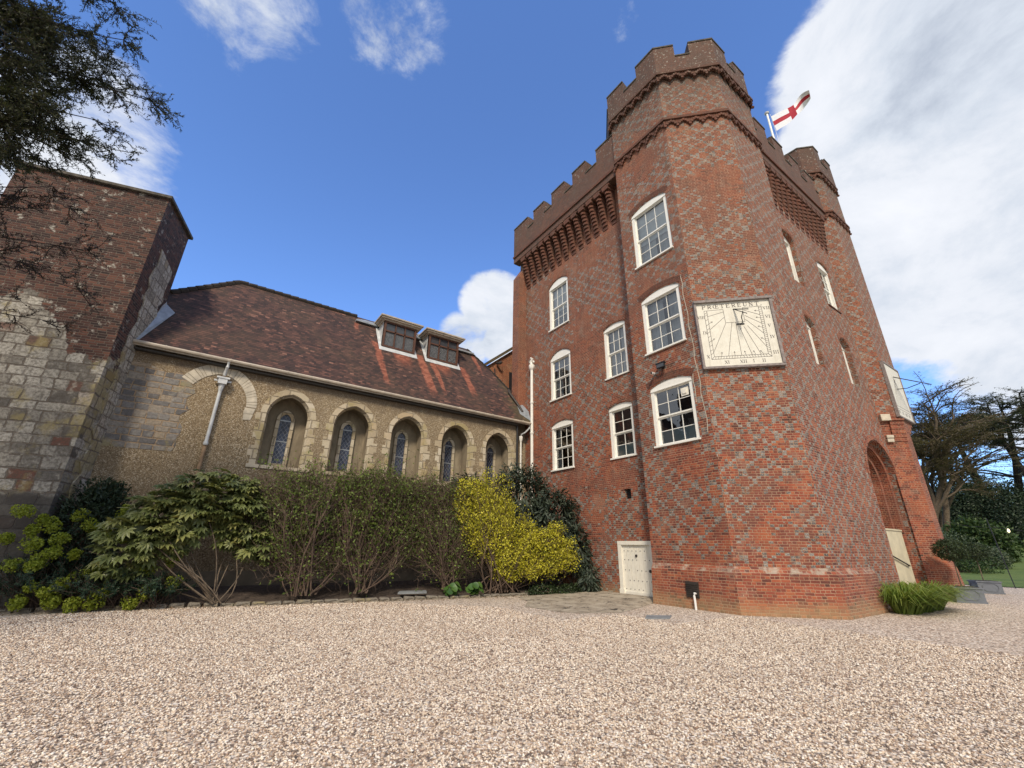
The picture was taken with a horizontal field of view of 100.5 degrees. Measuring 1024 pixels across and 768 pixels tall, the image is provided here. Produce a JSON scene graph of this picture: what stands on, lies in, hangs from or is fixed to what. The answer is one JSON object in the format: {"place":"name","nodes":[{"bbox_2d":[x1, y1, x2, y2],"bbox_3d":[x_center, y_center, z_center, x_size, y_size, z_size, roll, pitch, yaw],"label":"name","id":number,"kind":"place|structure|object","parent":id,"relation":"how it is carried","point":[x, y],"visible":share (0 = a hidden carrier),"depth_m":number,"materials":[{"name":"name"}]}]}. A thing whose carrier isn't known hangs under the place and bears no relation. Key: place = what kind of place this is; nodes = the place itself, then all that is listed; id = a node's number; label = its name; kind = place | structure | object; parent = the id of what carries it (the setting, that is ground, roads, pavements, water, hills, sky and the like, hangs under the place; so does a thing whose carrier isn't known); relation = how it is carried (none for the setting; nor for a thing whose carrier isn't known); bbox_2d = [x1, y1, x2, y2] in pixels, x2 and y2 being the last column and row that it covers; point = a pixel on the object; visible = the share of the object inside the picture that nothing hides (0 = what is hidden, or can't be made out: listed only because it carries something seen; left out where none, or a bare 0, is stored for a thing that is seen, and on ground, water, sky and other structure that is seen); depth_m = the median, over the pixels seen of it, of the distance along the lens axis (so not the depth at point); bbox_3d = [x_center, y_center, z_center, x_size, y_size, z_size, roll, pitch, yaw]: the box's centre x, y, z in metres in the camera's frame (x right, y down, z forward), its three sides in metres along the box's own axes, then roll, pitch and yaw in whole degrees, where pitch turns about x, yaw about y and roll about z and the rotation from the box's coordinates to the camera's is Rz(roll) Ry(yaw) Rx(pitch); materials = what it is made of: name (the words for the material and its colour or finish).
{"place":"outdoors","nodes":[
{"label":"outdoors","id":0,"kind":"place"},
{"bbox_2d":[484,347,511,390],"bbox_3d":[-1.298,0.755,26.439,4.250,8.620,3.565,15,-25,-32],"label":"brick annex","id":1,"kind":"object","parent":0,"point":[501,368],"visible":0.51,"depth_m":25.84,"materials":[{"name":"brick"}]},
{"bbox_2d":[509,372,511,390],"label":"slit window","id":2,"kind":"structure","parent":1,"relation":"in","point":[510,373],"depth_m":25.93,"materials":[{"name":"black metal"}]},
{"bbox_2d":[0,585,1023,767],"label":"gravel drive","id":3,"kind":"structure","parent":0,"point":[995,624],"depth_m":5.06,"materials":[{"name":"beige gravel"}]},
{"bbox_2d":[0,609,12,613],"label":"edging stone","id":4,"kind":"object","parent":3,"relation":"on","point":[2,611],"visible":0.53,"depth_m":9.72,"materials":[{"name":"grey stone"}]},
{"bbox_2d":[13,608,34,612],"bbox_3d":[-11.345,5.277,9.892,0.325,0.123,0.166,6,-24,-26],"label":"edging stone","id":5,"kind":"object","parent":3,"relation":"on","point":[25,610],"visible":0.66,"depth_m":9.86,"materials":[{"name":"grey stone"}]},
{"bbox_2d":[33,606,53,612],"bbox_3d":[-11.018,5.336,10.040,0.358,0.160,0.179,9,-19,-25],"label":"edging stone","id":6,"kind":"object","parent":3,"relation":"on","point":[38,609],"visible":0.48,"depth_m":9.97,"materials":[{"name":"grey stone"}]},
{"bbox_2d":[53,606,72,611],"bbox_3d":[-10.652,5.386,10.150,0.397,0.132,0.176,13,-20,-24],"label":"edging stone","id":7,"kind":"object","parent":3,"relation":"on","point":[60,609],"visible":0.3,"depth_m":10.06,"materials":[{"name":"grey stone"}]},
{"bbox_2d":[0,0,184,336],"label":"yew tree","id":8,"kind":"object","parent":3,"relation":"on","point":[39,28],"visible":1,"depth_m":8.64,"materials":[{"name":"green plant"}]},
{"bbox_2d":[0,161,192,605],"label":"stone tower","id":9,"kind":"structure","parent":3,"relation":"on","point":[59,395],"depth_m":12.35,"materials":[{"name":"stone"}]},
{"bbox_2d":[93,605,114,610],"bbox_3d":[-9.965,5.491,10.395,0.390,0.142,0.166,7,-20,-20],"label":"edging stone","id":10,"kind":"object","parent":3,"relation":"on","point":[103,609],"visible":0.45,"depth_m":10.34,"materials":[{"name":"grey stone"}]},
{"bbox_2d":[112,605,121,609],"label":"edging stone","id":11,"kind":"object","parent":3,"relation":"on","point":[116,608],"visible":0.36,"depth_m":10.46,"materials":[{"name":"grey stone"}]},
{"bbox_2d":[133,604,150,609],"bbox_3d":[-9.299,5.612,10.690,0.341,0.153,0.176,6,-18,-25],"label":"edging stone","id":12,"kind":"object","parent":3,"relation":"on","point":[139,607],"visible":0.39,"depth_m":10.66,"materials":[{"name":"grey stone"}]},
{"bbox_2d":[151,604,166,608],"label":"edging stone","id":13,"kind":"object","parent":3,"relation":"on","point":[162,606],"visible":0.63,"depth_m":10.76,"materials":[{"name":"grey stone"}]},
{"bbox_2d":[168,603,185,607],"bbox_3d":[-8.617,5.721,10.943,0.358,0.163,0.166,7,-18,-19],"label":"edging stone","id":14,"kind":"object","parent":3,"relation":"on","point":[178,605],"visible":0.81,"depth_m":10.91,"materials":[{"name":"grey stone"}]},
{"bbox_2d":[186,602,200,607],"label":"edging stone","id":15,"kind":"object","parent":3,"relation":"on","point":[193,604],"visible":0.82,"depth_m":11.00,"materials":[{"name":"beige stone"}]},
{"bbox_2d":[203,602,218,607],"bbox_3d":[-7.912,5.820,11.184,0.338,0.178,0.177,12,-25,-23],"label":"edging stone","id":16,"kind":"object","parent":3,"relation":"on","point":[206,604],"visible":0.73,"depth_m":11.13,"materials":[{"name":"beige stone"}]},
{"bbox_2d":[220,603,233,606],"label":"edging stone","id":17,"kind":"object","parent":3,"relation":"on","point":[226,604],"visible":0.81,"depth_m":11.27,"materials":[{"name":"beige stone"}]},
{"bbox_2d":[234,601,250,605],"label":"edging stone","id":18,"kind":"object","parent":3,"relation":"on","point":[244,603],"visible":0.81,"depth_m":11.40,"materials":[{"name":"beige stone"}]},
{"bbox_2d":[251,601,265,605],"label":"edging stone","id":19,"kind":"object","parent":3,"relation":"on","point":[257,603],"visible":0.81,"depth_m":11.52,"materials":[{"name":"beige stone"}]},
{"bbox_2d":[266,601,281,605],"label":"edging stone","id":20,"kind":"object","parent":3,"relation":"on","point":[273,603],"visible":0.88,"depth_m":11.65,"materials":[{"name":"beige stone"}]},
{"bbox_2d":[282,601,294,604],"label":"edging stone","id":21,"kind":"object","parent":3,"relation":"on","point":[288,602],"visible":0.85,"depth_m":11.79,"materials":[{"name":"beige stone"}]},
{"bbox_2d":[53,280,531,586],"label":"chapel","id":22,"kind":"structure","parent":3,"relation":"on","point":[234,376],"depth_m":16.50,"materials":[{"name":"stone"}]},
{"bbox_2d":[267,411,294,466],"bbox_3d":[-8.670,2.042,16.037,0.620,2.170,0.120,15,-25,-32],"label":"lancet window","id":23,"kind":"structure","parent":22,"relation":"in","point":[281,439],"depth_m":16.03,"materials":[{"name":"glass"}]},
{"bbox_2d":[333,421,355,472],"bbox_3d":[-6.765,2.542,17.263,0.620,2.170,0.120,15,-25,-32],"label":"lancet window","id":24,"kind":"structure","parent":22,"relation":"in","point":[346,437],"depth_m":17.27,"materials":[{"name":"glass"}]},
{"bbox_2d":[390,430,407,477],"bbox_3d":[-4.876,3.036,18.479,0.620,2.170,0.120,15,-25,-32],"label":"lancet window","id":25,"kind":"structure","parent":22,"relation":"in","point":[400,445],"depth_m":18.51,"materials":[{"name":"glass"}]},
{"bbox_2d":[439,437,454,482],"bbox_3d":[-2.980,3.533,19.701,0.620,2.170,0.120,15,-25,-32],"label":"lancet window","id":26,"kind":"structure","parent":22,"relation":"in","point":[448,446],"depth_m":19.71,"materials":[{"name":"glass"}]},
{"bbox_2d":[485,444,495,487],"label":"lancet window","id":27,"kind":"structure","parent":22,"relation":"in","point":[490,456],"depth_m":21.03,"materials":[{"name":"glass"}]},
{"bbox_2d":[0,578,586,608],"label":"flower bed","id":28,"kind":"object","parent":3,"relation":"on","point":[251,593],"visible":0.33,"depth_m":13.41,"materials":[{"name":"soil"}]},
{"bbox_2d":[35,476,131,598],"bbox_3d":[-11.345,3.990,11.248,1.914,3.156,1.301,15,-25,-32],"label":"evergreen shrub","id":29,"kind":"object","parent":28,"relation":"on","point":[96,497],"visible":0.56,"depth_m":11.37,"materials":[{"name":"green plant"}]},
{"bbox_2d":[0,504,196,613],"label":"spurge","id":30,"kind":"object","parent":28,"relation":"on","point":[98,593],"visible":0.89,"depth_m":10.27,"materials":[{"name":"green plant"}]},
{"bbox_2d":[84,467,286,603],"bbox_3d":[-8.478,4.024,11.545,4.486,3.506,1.612,15,-25,-32],"label":"fatsia","id":31,"kind":"object","parent":28,"relation":"on","point":[194,515],"visible":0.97,"depth_m":11.29,"materials":[{"name":"green plant"}]},
{"bbox_2d":[225,445,373,598],"bbox_3d":[-6.374,4.100,13.113,4.785,4.766,2.614,15,-25,-32],"label":"deciduous shrub","id":32,"kind":"object","parent":28,"relation":"on","point":[306,538],"visible":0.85,"depth_m":12.73,"materials":[{"name":"green plant"}]},
{"bbox_2d":[313,449,432,596],"bbox_3d":[-4.266,4.490,14.467,4.340,4.833,2.341,15,-25,-32],"label":"deciduous shrub","id":33,"kind":"object","parent":28,"relation":"on","point":[383,505],"visible":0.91,"depth_m":13.92,"materials":[{"name":"green plant"}]},
{"bbox_2d":[398,590,426,593],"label":"slate slab","id":34,"kind":"structure","parent":28,"relation":"on","point":[413,592],"depth_m":13.45,"materials":[{"name":"grey stone"}]},
{"bbox_2d":[402,456,489,590],"bbox_3d":[-2.192,5.150,15.491,4.117,4.867,2.446,15,-25,-32],"label":"deciduous shrub","id":35,"kind":"object","parent":28,"relation":"on","point":[443,531],"visible":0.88,"depth_m":14.88,"materials":[{"name":"green plant"}]},
{"bbox_2d":[443,581,462,595],"bbox_3d":[-1.920,6.714,13.940,0.698,0.447,0.556,15,-25,-32],"label":"bergenia","id":36,"kind":"object","parent":28,"relation":"on","point":[454,588],"visible":0.98,"depth_m":13.83,"materials":[{"name":"green plant"}]},
{"bbox_2d":[465,582,483,594],"bbox_3d":[-1.209,6.801,14.116,0.481,0.432,0.636,-13,-25,31],"label":"bergenia","id":37,"kind":"object","parent":28,"relation":"on","point":[472,588],"visible":1,"depth_m":14.05,"materials":[{"name":"green plant"}]},
{"bbox_2d":[451,464,587,593],"bbox_3d":[0.411,5.314,15.969,5.775,4.817,2.184,5,-21,-10],"label":"golden shrub","id":38,"kind":"object","parent":28,"relation":"on","point":[491,524],"visible":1,"depth_m":15.50,"materials":[{"name":"yellow plant"}]},
{"bbox_2d":[449,458,592,589],"bbox_3d":[0.227,5.562,17.124,5.900,5.290,2.375,4,-21,-9],"label":"leatherleaf shrub","id":39,"kind":"object","parent":28,"relation":"on","point":[542,504],"visible":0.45,"depth_m":17.10,"materials":[{"name":"green plant"}]},
{"bbox_2d":[525,583,585,594],"bbox_3d":[1.618,7.421,15.455,2.617,0.407,0.774,8,-22,-18],"label":"ivy patch","id":40,"kind":"object","parent":28,"relation":"on","point":[570,588],"visible":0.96,"depth_m":15.29,"materials":[{"name":"green plant"}]},
{"bbox_2d":[295,599,310,604],"bbox_3d":[-5.867,6.155,11.967,0.409,0.169,0.166,8,-19,-23],"label":"edging stone","id":41,"kind":"object","parent":3,"relation":"on","point":[303,601],"visible":0.82,"depth_m":11.93,"materials":[{"name":"beige stone"}]},
{"bbox_2d":[311,600,323,603],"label":"edging stone","id":42,"kind":"object","parent":3,"relation":"on","point":[317,601],"visible":0.76,"depth_m":12.07,"materials":[{"name":"beige stone"}]},
{"bbox_2d":[324,599,338,603],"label":"edging stone","id":43,"kind":"object","parent":3,"relation":"on","point":[326,601],"visible":0.81,"depth_m":12.22,"materials":[{"name":"beige stone"}]},
{"bbox_2d":[339,598,351,602],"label":"edging stone","id":44,"kind":"object","parent":3,"relation":"on","point":[347,600],"visible":0.76,"depth_m":12.36,"materials":[{"name":"beige stone"}]},
{"bbox_2d":[352,598,364,602],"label":"edging stone","id":45,"kind":"object","parent":3,"relation":"on","point":[354,600],"visible":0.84,"depth_m":12.48,"materials":[{"name":"beige stone"}]},
{"bbox_2d":[365,597,377,601],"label":"edging stone","id":46,"kind":"object","parent":3,"relation":"on","point":[374,599],"visible":0.78,"depth_m":12.63,"materials":[{"name":"beige stone"}]},
{"bbox_2d":[379,597,389,601],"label":"edging stone","id":47,"kind":"object","parent":3,"relation":"on","point":[383,599],"visible":0.87,"depth_m":12.79,"materials":[{"name":"beige stone"}]},
{"bbox_2d":[390,597,402,600],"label":"edging stone","id":48,"kind":"object","parent":3,"relation":"on","point":[396,598],"visible":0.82,"depth_m":12.94,"materials":[{"name":"beige stone"}]},
{"bbox_2d":[403,596,413,600],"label":"edging stone","id":49,"kind":"object","parent":3,"relation":"on","point":[408,598],"visible":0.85,"depth_m":13.09,"materials":[{"name":"beige stone"}]},
{"bbox_2d":[414,596,425,599],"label":"edging stone","id":50,"kind":"object","parent":3,"relation":"on","point":[419,597],"visible":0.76,"depth_m":13.25,"materials":[{"name":"beige stone"}]},
{"bbox_2d":[426,595,437,599],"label":"edging stone","id":51,"kind":"object","parent":3,"relation":"on","point":[429,597],"visible":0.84,"depth_m":13.41,"materials":[{"name":"beige stone"}]},
{"bbox_2d":[437,596,448,598],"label":"edging stone","id":52,"kind":"object","parent":3,"relation":"on","point":[442,597],"visible":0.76,"depth_m":13.57,"materials":[{"name":"beige stone"}]},
{"bbox_2d":[458,595,469,598],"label":"edging stone","id":53,"kind":"object","parent":3,"relation":"on","point":[463,596],"visible":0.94,"depth_m":13.88,"materials":[{"name":"beige stone"}]},
{"bbox_2d":[470,594,479,597],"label":"edging stone","id":54,"kind":"object","parent":3,"relation":"on","point":[475,596],"visible":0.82,"depth_m":14.03,"materials":[{"name":"beige stone"}]},
{"bbox_2d":[480,594,490,597],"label":"edging stone","id":55,"kind":"object","parent":3,"relation":"on","point":[486,595],"visible":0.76,"depth_m":14.17,"materials":[{"name":"beige stone"}]},
{"bbox_2d":[500,594,510,596],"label":"edging stone","id":56,"kind":"object","parent":3,"relation":"on","point":[506,595],"visible":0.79,"depth_m":14.48,"materials":[{"name":"beige stone"}]},
{"bbox_2d":[0,601,1023,767],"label":"loose pebbles","id":57,"kind":"object","parent":3,"relation":"on","point":[17,625],"visible":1,"depth_m":5.19,"materials":[{"name":"beige gravel"}]},
{"bbox_2d":[509,593,519,596],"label":"edging stone","id":58,"kind":"object","parent":3,"relation":"on","point":[514,594],"visible":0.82,"depth_m":14.65,"materials":[{"name":"beige stone"}]},
{"bbox_2d":[518,590,652,612],"bbox_3d":[2.284,6.849,13.505,4.780,0.100,4.500,15,-25,-32],"label":"concrete apron","id":59,"kind":"object","parent":3,"relation":"on","point":[597,602],"visible":0.9,"depth_m":13.13,"materials":[{"name":"beige concrete"}]},
{"bbox_2d":[575,561,603,591],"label":"leatherleaf shrub","id":60,"kind":"object","parent":3,"relation":"on","point":[583,583],"visible":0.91,"depth_m":15.72,"materials":[{"name":"green plant"}]},
{"bbox_2d":[645,615,671,618],"bbox_3d":[3.662,5.820,10.622,0.886,0.018,0.564,2,-21,-2],"label":"drain cover","id":61,"kind":"object","parent":3,"relation":"on","point":[658,616],"visible":1,"depth_m":10.63,"materials":[{"name":"metal"}]},
{"bbox_2d":[942,585,988,603],"bbox_3d":[16.146,7.499,15.186,0.840,0.512,0.840,-8,-23,23],"label":"planter","id":62,"kind":"object","parent":3,"relation":"on","point":[974,599],"visible":0.49,"depth_m":14.82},
{"bbox_2d":[930,538,970,585],"bbox_3d":[16.173,6.492,15.581,1.099,1.679,1.175,15,-25,-32],"label":"bay tree","id":63,"kind":"object","parent":62,"relation":"on","point":[956,550],"visible":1,"depth_m":15.53,"materials":[{"name":"green plant"}]},
{"bbox_2d":[967,580,1005,594],"bbox_3d":[20.892,8.943,18.766,0.840,0.512,0.840,-8,-23,23],"label":"planter","id":64,"kind":"object","parent":3,"relation":"on","point":[991,587],"visible":0.81,"depth_m":18.45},
{"bbox_2d":[961,541,990,579],"bbox_3d":[20.907,7.939,19.140,1.097,1.654,1.139,15,-25,-32],"label":"bay tree","id":65,"kind":"object","parent":64,"relation":"on","point":[975,555],"visible":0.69,"depth_m":19.03,"materials":[{"name":"green plant"}]},
{"bbox_2d":[986,518,1015,587],"bbox_3d":[25.556,8.808,22.265,0.044,3.402,0.220,1,-21,-1],"label":"garden stake","id":66,"kind":"object","parent":3,"relation":"on","point":[1000,553],"visible":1,"depth_m":22.24,"materials":[{"name":"black metal"}]},
{"bbox_2d":[0,0,1023,488],"label":"sky","id":67,"kind":"structure","parent":0,"point":[368,159],"materials":[{"name":"blue"}]},
{"bbox_2d":[512,37,964,619],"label":"brick tower","id":68,"kind":"structure","parent":0,"point":[796,487],"depth_m":16.57,"materials":[{"name":"red brick"}]},
{"bbox_2d":[548,277,568,332],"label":"window","id":69,"kind":"structure","parent":68,"relation":"in","point":[558,292],"depth_m":22.61,"materials":[{"name":"white paint"}]},
{"bbox_2d":[550,349,571,402],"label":"window","id":70,"kind":"structure","parent":68,"relation":"in","point":[560,362],"depth_m":21.28,"materials":[{"name":"white paint"}]},
{"bbox_2d":[551,420,574,471],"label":"window","id":71,"kind":"structure","parent":68,"relation":"in","point":[562,432],"depth_m":20.22,"materials":[{"name":"white paint"}]},
{"bbox_2d":[603,321,629,380],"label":"window","id":72,"kind":"structure","parent":68,"relation":"in","point":[616,356],"depth_m":18.45,"materials":[{"name":"white paint"}]},
{"bbox_2d":[609,402,636,459],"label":"window","id":73,"kind":"structure","parent":68,"relation":"in","point":[623,444],"depth_m":17.31,"materials":[{"name":"white paint"}]},
{"bbox_2d":[617,541,652,596],"bbox_3d":[4.391,6.476,15.010,0.170,1.765,1.550,15,-25,-32],"label":"door","id":74,"kind":"structure","parent":68,"relation":"in","point":[634,557],"depth_m":15.03,"materials":[{"name":"beige paint"}]},
{"bbox_2d":[631,193,672,269],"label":"window","id":75,"kind":"structure","parent":68,"relation":"in","point":[650,224],"depth_m":17.38,"materials":[{"name":"grey glass"}]},
{"bbox_2d":[655,361,665,368],"bbox_3d":[5.301,-0.654,15.090,0.220,0.190,0.360,15,-25,-32],"label":"floodlight","id":76,"kind":"object","parent":68,"relation":"attached to","point":[661,364],"visible":1,"depth_m":15.02,"materials":[{"name":"black metal"}]},
{"bbox_2d":[641,283,686,356],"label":"window","id":77,"kind":"structure","parent":68,"relation":"in","point":[663,321],"depth_m":15.99,"materials":[{"name":"grey glass"}]},
{"bbox_2d":[650,376,700,448],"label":"window","id":78,"kind":"structure","parent":68,"relation":"in","point":[674,414],"depth_m":14.91,"materials":[{"name":"white paint"}]},
{"bbox_2d":[692,295,786,369],"bbox_3d":[7.336,-1.813,13.666,2.440,2.500,0.809,-3,-21,10],"label":"sundial","id":79,"kind":"object","parent":68,"relation":"attached to","point":[737,332],"visible":1,"depth_m":13.94,"materials":[{"name":"white wood"}]},
{"bbox_2d":[764,90,810,143],"bbox_3d":[16.367,-12.969,24.048,2.310,8.080,0.635,-16,-27,37],"label":"flagpole","id":80,"kind":"object","parent":68,"relation":"on","point":[782,118],"visible":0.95,"depth_m":25.02,"materials":[{"name":"white fabric"}]},
{"bbox_2d":[783,236,798,281],"bbox_3d":[11.788,-5.392,18.329,1.212,2.586,0.195,15,-25,-32],"label":"window","id":81,"kind":"structure","parent":68,"relation":"in","point":[786,242],"depth_m":18.60,"materials":[{"name":"white paint"}]},
{"bbox_2d":[806,323,818,363],"bbox_3d":[11.582,-1.684,16.791,1.142,2.056,0.195,15,-25,-32],"label":"window","id":82,"kind":"structure","parent":68,"relation":"in","point":[808,327],"depth_m":17.00,"materials":[{"name":"white paint"}]},
{"bbox_2d":[817,263,841,313],"bbox_3d":[14.742,-4.565,20.007,1.352,2.544,0.270,15,-25,-32],"label":"window","id":83,"kind":"structure","parent":68,"relation":"in","point":[823,274],"depth_m":20.23,"materials":[{"name":"white paint"}]},
{"bbox_2d":[840,344,852,383],"bbox_3d":[14.503,-0.915,18.723,1.012,2.186,0.195,15,-25,-32],"label":"window","id":84,"kind":"structure","parent":68,"relation":"in","point":[843,350],"depth_m":18.90,"materials":[{"name":"white paint"}]},
{"bbox_2d":[879,360,931,424],"bbox_3d":[17.865,0.234,18.934,2.080,2.630,1.250,15,-25,-32],"label":"sundial","id":85,"kind":"object","parent":68,"relation":"attached to","point":[898,396],"visible":1,"depth_m":19.22,"materials":[{"name":"white wood"}]},
{"bbox_2d":[874,580,982,614],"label":"ornamental grass","id":86,"kind":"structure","parent":0,"point":[903,597],"depth_m":11.96,"materials":[{"name":"green plant"}]},
{"bbox_2d":[958,548,1023,587],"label":"lawn","id":87,"kind":"structure","parent":0,"point":[1017,573],"depth_m":25.67,"materials":[{"name":"green plant"}]},
{"bbox_2d":[940,527,984,562],"bbox_3d":[32.591,12.193,31.833,2.498,2.796,3.758,7,-22,-15],"label":"border shrub","id":88,"kind":"object","parent":87,"relation":"on","point":[950,535],"visible":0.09,"depth_m":31.28,"materials":[{"name":"green plant"}]},
{"bbox_2d":[906,372,1023,531],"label":"cedar tree","id":89,"kind":"object","parent":87,"relation":"on","point":[937,462],"visible":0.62,"depth_m":37.05,"materials":[{"name":"green plant"}]},
{"bbox_2d":[910,392,1023,531],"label":"cedar tree","id":90,"kind":"object","parent":87,"relation":"on","point":[1015,470],"visible":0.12,"depth_m":47.57,"materials":[{"name":"green plant"}]},
{"bbox_2d":[930,471,1023,547],"bbox_3d":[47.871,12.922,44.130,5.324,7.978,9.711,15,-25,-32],"label":"yew hedge","id":91,"kind":"object","parent":87,"relation":"on","point":[982,507],"visible":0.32,"depth_m":42.50,"materials":[{"name":"green plant"}]},
{"bbox_2d":[938,520,1020,532],"bbox_3d":[32.509,9.501,28.061,0.221,1.473,7.142,19,-27,-39],"label":"festoon light","id":92,"kind":"object","parent":87,"relation":"on","point":[1008,530],"visible":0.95,"depth_m":28.55,"materials":[{"name":"black metal"}]},
{"bbox_2d":[952,553,1009,573],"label":"box shrub","id":93,"kind":"object","parent":87,"relation":"on","point":[966,567],"visible":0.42,"depth_m":27.12,"materials":[{"name":"green plant"}]},
{"bbox_2d":[940,386,1023,476],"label":"cedar tree","id":94,"kind":"object","parent":87,"relation":"on","point":[1017,415],"visible":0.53,"depth_m":44.79,"materials":[{"name":"green plant"}]},
{"bbox_2d":[941,513,1023,562],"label":"laurel bush","id":95,"kind":"object","parent":87,"relation":"on","point":[981,533],"visible":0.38,"depth_m":32.07,"materials":[{"name":"green plant"}]},
{"bbox_2d":[949,542,1015,568],"bbox_3d":[32.138,11.815,29.277,2.285,1.866,3.375,15,-25,-32],"label":"lavender bush","id":96,"kind":"object","parent":87,"relation":"on","point":[996,554],"visible":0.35,"depth_m":28.37,"materials":[{"name":"green plant"}]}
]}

